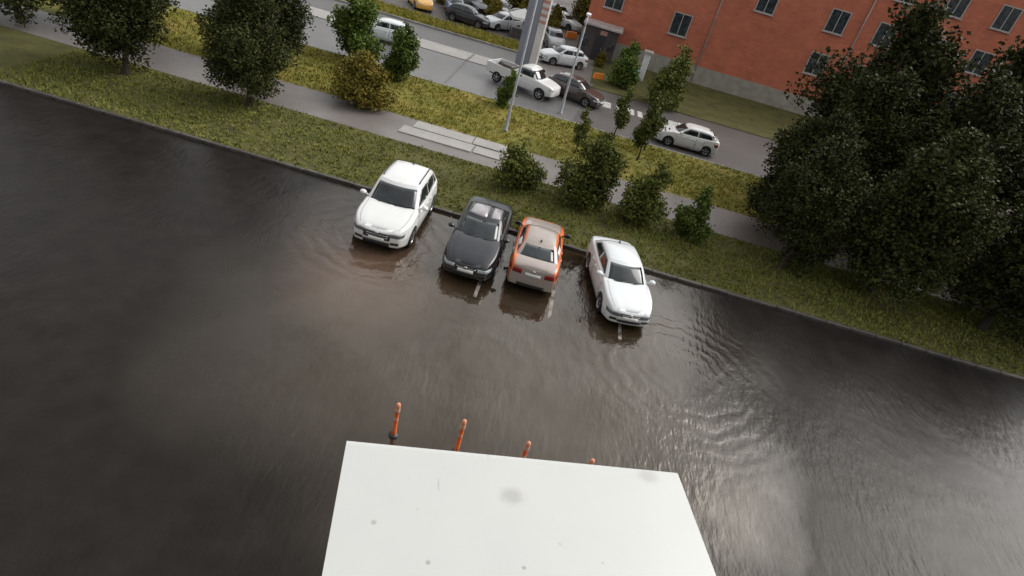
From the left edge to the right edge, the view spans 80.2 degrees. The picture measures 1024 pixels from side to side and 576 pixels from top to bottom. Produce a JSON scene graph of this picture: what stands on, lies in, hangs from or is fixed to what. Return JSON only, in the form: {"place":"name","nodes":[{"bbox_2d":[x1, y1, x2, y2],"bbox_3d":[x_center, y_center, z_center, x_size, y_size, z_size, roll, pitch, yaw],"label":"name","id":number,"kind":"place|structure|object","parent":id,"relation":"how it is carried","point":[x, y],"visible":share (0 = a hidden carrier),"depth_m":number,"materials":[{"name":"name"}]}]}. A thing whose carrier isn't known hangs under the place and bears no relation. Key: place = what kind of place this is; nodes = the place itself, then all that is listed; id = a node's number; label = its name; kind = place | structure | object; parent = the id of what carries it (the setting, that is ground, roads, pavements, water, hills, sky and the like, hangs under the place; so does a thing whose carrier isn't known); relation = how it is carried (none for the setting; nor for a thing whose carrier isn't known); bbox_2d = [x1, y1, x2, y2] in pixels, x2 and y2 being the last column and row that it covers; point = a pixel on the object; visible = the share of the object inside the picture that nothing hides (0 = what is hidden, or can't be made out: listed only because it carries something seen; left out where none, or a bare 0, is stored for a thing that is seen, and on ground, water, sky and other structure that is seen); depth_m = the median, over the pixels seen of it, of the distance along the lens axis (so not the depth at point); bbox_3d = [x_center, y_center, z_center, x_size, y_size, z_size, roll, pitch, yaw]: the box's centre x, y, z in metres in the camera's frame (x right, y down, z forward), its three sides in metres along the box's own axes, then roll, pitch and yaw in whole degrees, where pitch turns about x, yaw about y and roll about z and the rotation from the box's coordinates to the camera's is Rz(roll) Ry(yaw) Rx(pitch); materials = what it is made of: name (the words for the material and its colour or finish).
{"place":"outdoors","nodes":[
{"label":"outdoors","id":0,"kind":"place"},
{"bbox_2d":[303,4,492,66],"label":"service lane","id":1,"kind":"structure","parent":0,"point":[438,48],"depth_m":44.42,"materials":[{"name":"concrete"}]},
{"bbox_2d":[344,0,517,50],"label":"roadside grass","id":2,"kind":"structure","parent":0,"point":[385,11],"depth_m":49.87,"materials":[{"name":"plant"}]},
{"bbox_2d":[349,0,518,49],"bbox_3d":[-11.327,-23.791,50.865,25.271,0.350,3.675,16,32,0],"label":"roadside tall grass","id":3,"kind":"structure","parent":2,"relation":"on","point":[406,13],"depth_m":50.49,"materials":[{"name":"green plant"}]},
{"bbox_2d":[161,0,750,143],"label":"road","id":4,"kind":"structure","parent":0,"point":[467,76],"depth_m":39.59,"materials":[{"name":"grey asphalt"}]},
{"bbox_2d":[368,17,407,41],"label":"white car","id":5,"kind":"object","parent":4,"relation":"on","point":[383,29],"visible":0.27,"depth_m":41.56,"materials":[{"name":"paint"}]},
{"bbox_2d":[442,54,474,83],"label":"road seam","id":6,"kind":"object","parent":4,"relation":"on","point":[455,71],"visible":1,"depth_m":40.69,"materials":[{"name":"concrete"}]},
{"bbox_2d":[486,58,560,99],"bbox_3d":[0.872,-14.030,40.297,5.050,1.722,1.814,28,34,18],"label":"pickup truck","id":7,"kind":"object","parent":4,"relation":"on","point":[537,81],"visible":0.88,"depth_m":39.55,"materials":[{"name":"white paint"}]},
{"bbox_2d":[558,12,590,113],"bbox_3d":[3.850,-13.791,37.469,0.320,5.760,2.156,16,32,0],"label":"street lamp","id":8,"kind":"object","parent":4,"relation":"on","point":[567,88],"visible":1,"depth_m":36.75,"materials":[{"name":"grey metal"}]},
{"bbox_2d":[549,71,604,106],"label":"dark car","id":9,"kind":"object","parent":4,"relation":"on","point":[582,91],"visible":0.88,"depth_m":40.75,"materials":[{"name":"brown paint"}]},
{"bbox_2d":[572,101,1018,242],"bbox_3d":[32.632,-3.713,40.248,59.400,0.001,7.380,16,32,0],"label":"lane patch","id":10,"kind":"object","parent":4,"relation":"on","point":[740,155],"visible":0.33,"depth_m":39.47,"materials":[{"name":"grey asphalt"}]},
{"bbox_2d":[603,101,680,125],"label":"crossing bars","id":11,"kind":"object","parent":10,"relation":"on","point":[607,104],"visible":0.37,"depth_m":42.76,"materials":[{"name":"paint"}]},
{"bbox_2d":[654,123,719,155],"bbox_3d":[11.000,-9.603,38.251,4.111,1.499,2.085,15,32,-2],"label":"hatchback","id":12,"kind":"object","parent":10,"relation":"on","point":[704,141],"visible":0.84,"depth_m":37.63,"materials":[{"name":"white paint"}]},
{"bbox_2d":[378,0,581,48],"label":"yard","id":13,"kind":"structure","parent":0,"point":[439,10],"depth_m":55.08,"materials":[{"name":"asphalt"}]},
{"bbox_2d":[407,0,432,11],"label":"yard car","id":14,"kind":"object","parent":13,"relation":"on","point":[424,4],"visible":1,"depth_m":53.63,"materials":[{"name":"yellow paint"}]},
{"bbox_2d":[444,0,463,8],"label":"yard car","id":15,"kind":"object","parent":13,"relation":"on","point":[448,3],"visible":0.33,"depth_m":55.64,"materials":[{"name":"white paint"}]},
{"bbox_2d":[445,2,490,28],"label":"yard car","id":16,"kind":"object","parent":13,"relation":"on","point":[466,13],"visible":1,"depth_m":53.27,"materials":[{"name":"black paint"}]},
{"bbox_2d":[463,0,486,14],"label":"yard car","id":17,"kind":"object","parent":13,"relation":"on","point":[479,6],"visible":0.6,"depth_m":58.77,"materials":[{"name":"silver paint"}]},
{"bbox_2d":[484,0,504,15],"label":"yard shrub","id":18,"kind":"object","parent":13,"relation":"on","point":[494,7],"visible":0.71,"depth_m":56.91,"materials":[{"name":"green plant"}]},
{"bbox_2d":[493,0,508,11],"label":"yard car","id":19,"kind":"object","parent":13,"relation":"on","point":[506,5],"visible":0.28,"depth_m":60.50,"materials":[{"name":"grey paint"}]},
{"bbox_2d":[486,11,522,30],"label":"yard car","id":20,"kind":"object","parent":13,"relation":"on","point":[499,20],"visible":0.59,"depth_m":54.70,"materials":[{"name":"silver metal"}]},
{"bbox_2d":[508,0,523,8],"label":"yard shrub","id":21,"kind":"object","parent":13,"relation":"on","point":[514,3],"visible":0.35,"depth_m":64.65,"materials":[{"name":"green plant"}]},
{"bbox_2d":[506,9,526,38],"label":"market stall","id":22,"kind":"object","parent":13,"relation":"on","point":[515,31],"visible":0.52,"depth_m":53.45,"materials":[{"name":"white metal"}]},
{"bbox_2d":[516,0,528,9],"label":"yard shrub","id":23,"kind":"object","parent":13,"relation":"on","point":[524,4],"visible":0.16,"depth_m":60.98,"materials":[{"name":"green plant"}]},
{"bbox_2d":[543,26,565,47],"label":"yard car","id":24,"kind":"object","parent":13,"relation":"on","point":[553,36],"visible":0.75,"depth_m":53.74,"materials":[{"name":"grey paint"}]},
{"bbox_2d":[547,19,563,31],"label":"yard shrub","id":25,"kind":"object","parent":13,"relation":"on","point":[555,23],"visible":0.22,"depth_m":55.20,"materials":[{"name":"green plant"}]},
{"bbox_2d":[548,3,563,23],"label":"yard shrub","id":26,"kind":"object","parent":13,"relation":"on","point":[556,14],"visible":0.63,"depth_m":60.48,"materials":[{"name":"green plant"}]},
{"bbox_2d":[551,3,567,12],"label":"yard car","id":27,"kind":"object","parent":13,"relation":"on","point":[564,9],"visible":0.13,"depth_m":67.44,"materials":[{"name":"white paint"}]},
{"bbox_2d":[550,10,582,30],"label":"yard car","id":28,"kind":"object","parent":13,"relation":"on","point":[569,22],"visible":0.48,"depth_m":63.66,"materials":[{"name":"white paint"}]},
{"bbox_2d":[565,31,576,38],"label":"road barrier","id":29,"kind":"object","parent":13,"relation":"on","point":[571,34],"visible":1,"depth_m":60.38,"materials":[{"name":"orange plastic"}]},
{"bbox_2d":[570,0,590,26],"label":"yard shrub","id":30,"kind":"object","parent":13,"relation":"on","point":[582,10],"visible":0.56,"depth_m":67.07,"materials":[{"name":"green plant"}]},
{"bbox_2d":[23,0,989,281],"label":"meadow","id":31,"kind":"structure","parent":0,"point":[407,96],"depth_m":33.47,"materials":[{"name":"green plant"}]},
{"bbox_2d":[148,0,171,19],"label":"tall tree","id":32,"kind":"object","parent":31,"relation":"on","point":[163,10],"visible":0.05,"depth_m":31.82,"materials":[{"name":"green plant"}]},
{"bbox_2d":[211,0,317,69],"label":"tall tree","id":33,"kind":"object","parent":31,"relation":"on","point":[292,13],"visible":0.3,"depth_m":31.39,"materials":[{"name":"green plant"}]},
{"bbox_2d":[327,0,389,66],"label":"tree","id":34,"kind":"object","parent":31,"relation":"on","point":[352,24],"visible":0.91,"depth_m":35.24,"materials":[{"name":"green plant"}]},
{"bbox_2d":[327,48,400,111],"bbox_3d":[-7.260,-10.386,30.254,3.669,2.723,3.454,16,32,0],"label":"bush","id":35,"kind":"object","parent":31,"relation":"on","point":[361,76],"visible":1,"depth_m":29.79,"materials":[{"name":"green plant"}]},
{"bbox_2d":[381,21,422,81],"bbox_3d":[-6.152,-13.248,34.487,2.517,3.537,2.019,26,34,15],"label":"young tree","id":36,"kind":"object","parent":31,"relation":"on","point":[401,61],"visible":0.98,"depth_m":34.01,"materials":[{"name":"green plant"}]},
{"bbox_2d":[493,68,521,109],"bbox_3d":[-0.262,-11.666,35.466,1.548,2.465,1.299,16,32,0],"label":"shrub","id":37,"kind":"object","parent":31,"relation":"on","point":[504,96],"visible":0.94,"depth_m":35.44,"materials":[{"name":"green plant"}]},
{"bbox_2d":[502,0,537,131],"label":"street lamp","id":38,"kind":"object","parent":31,"relation":"on","point":[516,82],"visible":0.96,"depth_m":31.05,"materials":[{"name":"grey metal"}]},
{"bbox_2d":[571,106,592,153],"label":"sapling","id":39,"kind":"object","parent":31,"relation":"on","point":[581,130],"visible":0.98,"depth_m":31.50,"materials":[{"name":"green plant"}]},
{"bbox_2d":[613,85,637,136],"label":"sapling","id":40,"kind":"object","parent":31,"relation":"on","point":[622,117],"visible":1,"depth_m":35.01,"materials":[{"name":"green plant"}]},
{"bbox_2d":[629,97,664,160],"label":"sapling","id":41,"kind":"object","parent":31,"relation":"on","point":[643,133],"visible":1,"depth_m":32.72,"materials":[{"name":"green plant"}]},
{"bbox_2d":[639,91,671,150],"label":"sapling","id":42,"kind":"object","parent":31,"relation":"on","point":[664,103],"visible":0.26,"depth_m":34.44,"materials":[{"name":"green plant"}]},
{"bbox_2d":[781,66,933,232],"bbox_3d":[17.308,-6.905,30.406,7.217,8.440,5.950,2,35,-22],"label":"tall tree","id":43,"kind":"object","parent":31,"relation":"on","point":[871,101],"visible":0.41,"depth_m":28.51,"materials":[{"name":"green plant"}]},
{"bbox_2d":[856,61,1023,219],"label":"tall tree","id":44,"kind":"object","parent":31,"relation":"on","point":[985,111],"visible":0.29,"depth_m":27.36,"materials":[{"name":"green plant"}]},
{"bbox_2d":[921,35,1023,245],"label":"tall tree","id":45,"kind":"object","parent":31,"relation":"on","point":[1015,65],"visible":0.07,"depth_m":31.37,"materials":[{"name":"green plant"}]},
{"bbox_2d":[0,84,1023,575],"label":"parking lot","id":46,"kind":"structure","parent":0,"point":[212,360],"depth_m":16.14,"materials":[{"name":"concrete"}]},
{"bbox_2d":[353,159,436,248],"bbox_3d":[-4.032,-3.110,21.530,2.438,1.737,4.731,16,32,-1],"label":"parked suv","id":47,"kind":"object","parent":46,"relation":"on","point":[395,207],"visible":1,"depth_m":20.73,"materials":[{"name":"white paint"}]},
{"bbox_2d":[389,402,400,438],"bbox_3d":[-2.593,2.943,13.614,0.230,1.050,0.230,15,33,1],"label":"bollard","id":48,"kind":"object","parent":46,"relation":"on","point":[393,433],"visible":1,"depth_m":13.64,"materials":[{"name":"orange plastic"}]},
{"bbox_2d":[398,221,433,274],"bbox_3d":[-3.256,-1.445,20.962,0.120,0.001,4.050,16,32,0],"label":"parking line","id":49,"kind":"object","parent":46,"relation":"on","point":[415,248],"visible":1,"depth_m":20.79,"materials":[{"name":"paint"}]},
{"bbox_2d":[451,419,466,451],"bbox_3d":[-1.160,3.329,13.660,0.230,1.050,0.230,-7,37,-34],"label":"bollard","id":50,"kind":"object","parent":46,"relation":"on","point":[460,434],"visible":0.94,"depth_m":13.62,"materials":[{"name":"orange plastic"}]},
{"bbox_2d":[442,196,512,280],"bbox_3d":[-1.096,-1.964,21.341,2.184,1.464,4.760,16,32,0],"label":"parked car","id":51,"kind":"object","parent":46,"relation":"on","point":[478,239],"visible":1,"depth_m":20.40,"materials":[{"name":"black paint"}]},
{"bbox_2d":[473,280,481,296],"bbox_3d":[-1.056,-0.166,19.990,0.120,0.001,1.750,16,32,0],"label":"parking line","id":52,"kind":"object","parent":46,"relation":"on","point":[477,288],"visible":0.6,"depth_m":19.69,"materials":[{"name":"paint"}]},
{"bbox_2d":[521,441,530,457],"bbox_3d":[0.252,3.781,13.597,0.230,1.050,0.230,22,33,8],"label":"bollard","id":53,"kind":"object","parent":46,"relation":"on","point":[526,448],"visible":0.56,"depth_m":13.39,"materials":[{"name":"orange plastic"}]},
{"bbox_2d":[507,217,570,292],"bbox_3d":[0.968,-1.540,21.600,2.086,1.472,4.450,16,32,-1],"label":"parked car","id":54,"kind":"object","parent":46,"relation":"on","point":[535,259],"visible":1,"depth_m":20.13,"materials":[{"name":"orange paint"}]},
{"bbox_2d":[547,290,555,318],"bbox_3d":[1.297,0.517,19.990,0.120,0.001,1.750,16,32,0],"label":"parking line","id":55,"kind":"object","parent":46,"relation":"on","point":[551,304],"visible":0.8,"depth_m":19.96,"materials":[{"name":"paint"}]},
{"bbox_2d":[618,323,620,338],"bbox_3d":[3.544,1.170,19.990,0.120,0.001,1.750,16,32,0],"label":"parking line","id":56,"kind":"object","parent":46,"relation":"on","point":[619,330],"visible":0.6,"depth_m":19.63,"materials":[{"name":"paint"}]},
{"bbox_2d":[585,236,655,326],"bbox_3d":[3.752,-0.465,21.207,2.131,1.460,4.610,10,33,-9],"label":"parked car","id":57,"kind":"object","parent":46,"relation":"on","point":[614,268],"visible":1,"depth_m":20.37,"materials":[{"name":"white paint"}]},
{"bbox_2d":[0,25,1023,376],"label":"verge","id":58,"kind":"structure","parent":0,"point":[18,47],"depth_m":25.55,"materials":[{"name":"plant"}]},
{"bbox_2d":[44,0,180,75],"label":"tall tree","id":59,"kind":"object","parent":58,"relation":"on","point":[108,27],"visible":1,"depth_m":25.03,"materials":[{"name":"green plant"}]},
{"bbox_2d":[194,0,298,106],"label":"tall tree","id":60,"kind":"object","parent":58,"relation":"on","point":[247,50],"visible":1,"depth_m":25.26,"materials":[{"name":"green plant"}]},
{"bbox_2d":[489,139,551,190],"bbox_3d":[0.281,-5.334,26.375,2.709,2.317,2.199,-6,39,-31],"label":"shrub","id":61,"kind":"object","parent":58,"relation":"on","point":[520,169],"visible":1,"depth_m":25.89,"materials":[{"name":"green plant"}]},
{"bbox_2d":[552,130,628,214],"bbox_3d":[3.432,-5.220,26.342,3.090,3.602,3.535,16,32,0],"label":"young tree","id":62,"kind":"object","parent":58,"relation":"on","point":[587,184],"visible":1,"depth_m":25.66,"materials":[{"name":"green plant"}]},
{"bbox_2d":[615,159,674,230],"bbox_3d":[5.743,-4.163,26.235,2.360,2.979,2.632,7,33,-14],"label":"young tree","id":63,"kind":"object","parent":58,"relation":"on","point":[644,203],"visible":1,"depth_m":25.79,"materials":[{"name":"green plant"}]},
{"bbox_2d":[672,184,715,245],"bbox_3d":[7.940,-3.211,26.003,2.133,2.814,1.542,16,32,0],"label":"young tree","id":64,"kind":"object","parent":58,"relation":"on","point":[690,219],"visible":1,"depth_m":25.85,"materials":[{"name":"green plant"}]},
{"bbox_2d":[752,133,875,277],"bbox_3d":[12.211,-3.446,24.991,4.234,6.192,4.888,36,37,29],"label":"tall tree","id":65,"kind":"object","parent":58,"relation":"on","point":[810,205],"visible":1,"depth_m":24.12,"materials":[{"name":"green plant"}]},
{"bbox_2d":[831,121,1014,307],"bbox_3d":[16.417,-2.889,24.632,6.004,7.683,5.250,15,32,-1],"label":"tall tree","id":66,"kind":"object","parent":58,"relation":"on","point":[933,207],"visible":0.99,"depth_m":23.81,"materials":[{"name":"green plant"}]},
{"bbox_2d":[936,189,1023,347],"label":"tall tree","id":67,"kind":"object","parent":58,"relation":"on","point":[998,269],"visible":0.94,"depth_m":24.92,"materials":[{"name":"green plant"}]},
{"bbox_2d":[0,3,1023,320],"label":"footpath","id":68,"kind":"structure","parent":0,"point":[342,111],"depth_m":29.08,"materials":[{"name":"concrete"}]},
{"bbox_2d":[0,0,64,27],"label":"tall tree","id":69,"kind":"object","parent":68,"relation":"on","point":[17,9],"visible":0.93,"depth_m":27.93,"materials":[{"name":"green plant"}]},
{"bbox_2d":[398,121,508,161],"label":"path slabs","id":70,"kind":"structure","parent":68,"relation":"on","point":[441,135],"depth_m":29.64,"materials":[{"name":"concrete"}]},
{"bbox_2d":[741,107,864,236],"bbox_3d":[13.528,-5.306,28.087,4.463,6.531,5.104,31,35,22],"label":"tall tree","id":71,"kind":"object","parent":68,"relation":"on","point":[796,143],"visible":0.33,"depth_m":26.93,"materials":[{"name":"green plant"}]},
{"bbox_2d":[1002,182,1023,243],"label":"tall tree","id":72,"kind":"object","parent":68,"relation":"on","point":[1019,184],"visible":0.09,"depth_m":29.35,"materials":[{"name":"green plant"}]},
{"bbox_2d":[537,58,593,85],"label":"forecourt","id":73,"kind":"structure","parent":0,"point":[584,73],"depth_m":48.59,"materials":[{"name":"grey asphalt"}]},
{"bbox_2d":[514,0,552,65],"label":"roadside stele","id":74,"kind":"object","parent":73,"relation":"on","point":[538,28],"visible":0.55,"depth_m":42.77,"materials":[{"name":"concrete"}]},
{"bbox_2d":[539,45,587,69],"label":"compact car","id":75,"kind":"object","parent":73,"relation":"on","point":[564,54],"visible":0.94,"depth_m":48.73,"materials":[{"name":"silver metal"}]},
{"bbox_2d":[299,0,1009,209],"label":"carriageway","id":76,"kind":"structure","parent":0,"point":[458,42],"depth_m":47.46,"materials":[{"name":"grey asphalt"}]},
{"bbox_2d":[595,89,1014,213],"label":"lane shoulder","id":77,"kind":"object","parent":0,"point":[714,128],"depth_m":44.56},
{"bbox_2d":[590,60,1022,209],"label":"garden","id":78,"kind":"object","parent":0,"point":[733,111],"visible":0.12,"depth_m":50.26,"materials":[{"name":"plant"}]},
{"bbox_2d":[592,73,603,79],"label":"road barrier","id":79,"kind":"object","parent":78,"relation":"on","point":[598,75],"visible":1,"depth_m":48.30,"materials":[{"name":"orange plastic"}]},
{"bbox_2d":[593,51,607,67],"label":"yard shrub","id":80,"kind":"object","parent":78,"relation":"on","point":[600,61],"visible":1,"depth_m":52.03,"materials":[{"name":"green plant"}]},
{"bbox_2d":[580,18,623,63],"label":"porch kiosk","id":81,"kind":"object","parent":78,"relation":"on","point":[599,37],"visible":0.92,"depth_m":53.48,"materials":[{"name":"grey concrete"}]},
{"bbox_2d":[581,34,589,45],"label":"window","id":82,"kind":"structure","parent":81,"relation":"in","point":[586,37],"depth_m":53.62,"materials":[{"name":"black glass"}]},
{"bbox_2d":[589,35,605,59],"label":"door","id":83,"kind":"structure","parent":81,"relation":"in","point":[599,41],"depth_m":53.70,"materials":[{"name":"black metal"}]},
{"bbox_2d":[606,41,614,52],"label":"window","id":84,"kind":"structure","parent":81,"relation":"in","point":[611,44],"depth_m":53.54,"materials":[{"name":"black glass"}]},
{"bbox_2d":[606,39,641,90],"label":"tree","id":85,"kind":"object","parent":78,"relation":"on","point":[624,73],"visible":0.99,"depth_m":46.87,"materials":[{"name":"green plant"}]},
{"bbox_2d":[639,49,653,81],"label":"white post","id":86,"kind":"object","parent":78,"relation":"on","point":[646,60],"visible":0.91,"depth_m":50.55,"materials":[{"name":"concrete"}]},
{"bbox_2d":[645,44,695,112],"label":"tree","id":87,"kind":"object","parent":78,"relation":"on","point":[672,76],"visible":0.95,"depth_m":44.62,"materials":[{"name":"green plant"}]},
{"bbox_2d":[782,0,977,150],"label":"tall tree","id":88,"kind":"object","parent":78,"relation":"on","point":[918,46],"visible":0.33,"depth_m":30.31,"materials":[{"name":"green plant"}]},
{"label":"ground","id":89,"kind":"structure","parent":0,"visible":0},
{"bbox_2d":[336,0,516,52],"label":"road kerb","id":90,"kind":"structure","parent":89,"relation":"on","point":[436,28],"depth_m":49.38,"materials":[{"name":"concrete"}]},
{"bbox_2d":[0,80,1023,381],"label":"kerb","id":91,"kind":"structure","parent":89,"relation":"on","point":[456,214],"depth_m":23.41,"materials":[{"name":"concrete"}]},
{"bbox_2d":[166,4,978,240],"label":"road kerb","id":92,"kind":"structure","parent":89,"relation":"on","point":[522,107],"depth_m":36.92,"materials":[{"name":"concrete"}]},
{"bbox_2d":[577,0,1023,117],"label":"brick building","id":93,"kind":"structure","parent":89,"relation":"on","point":[761,51],"depth_m":53.58,"materials":[{"name":"red brick"}]},
{"bbox_2d":[602,0,624,12],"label":"window","id":94,"kind":"structure","parent":93,"relation":"in","point":[617,5],"depth_m":54.09,"materials":[{"name":"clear glass"}]},
{"bbox_2d":[666,11,692,38],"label":"window","id":95,"kind":"structure","parent":93,"relation":"in","point":[680,24],"depth_m":54.10,"materials":[{"name":"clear glass"}]},
{"bbox_2d":[753,0,778,16],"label":"window","id":96,"kind":"structure","parent":93,"relation":"in","point":[768,7],"depth_m":52.40,"materials":[{"name":"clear glass"}]},
{"bbox_2d":[801,51,830,77],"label":"window","id":97,"kind":"structure","parent":93,"relation":"in","point":[814,71],"depth_m":54.16,"materials":[{"name":"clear glass"}]},
{"bbox_2d":[821,8,852,36],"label":"window","id":98,"kind":"structure","parent":93,"relation":"in","point":[838,19],"depth_m":52.18,"materials":[{"name":"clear glass"}]},
{"bbox_2d":[870,21,897,49],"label":"window","id":99,"kind":"structure","parent":93,"relation":"in","point":[879,33],"depth_m":52.18,"materials":[{"name":"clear glass"}]},
{"bbox_2d":[893,0,912,4],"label":"window","id":100,"kind":"structure","parent":93,"relation":"in","point":[900,1],"depth_m":50.68,"materials":[{"name":"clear glass"}]},
{"bbox_2d":[945,0,971,19],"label":"window","id":101,"kind":"structure","parent":93,"relation":"in","point":[959,7],"depth_m":50.35,"materials":[{"name":"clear glass"}]},
{"bbox_2d":[965,49,994,76],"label":"window","id":102,"kind":"structure","parent":93,"relation":"in","point":[984,55],"depth_m":52.11,"materials":[{"name":"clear glass"}]},
{"bbox_2d":[988,4,1023,34],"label":"window","id":103,"kind":"structure","parent":93,"relation":"in","point":[1007,17],"depth_m":50.25,"materials":[{"name":"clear glass"}]},
{"bbox_3d":[-0.456,2.912,1.551,26.000,15.000,0.400,9,33,-12],"label":"apartment wall","id":104,"kind":"object","parent":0,"visible":0},
{"bbox_2d":[322,441,715,575],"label":"window ledge","id":105,"kind":"object","parent":104,"relation":"attached to","point":[405,511],"depth_m":1.07,"materials":[{"name":"white metal"}]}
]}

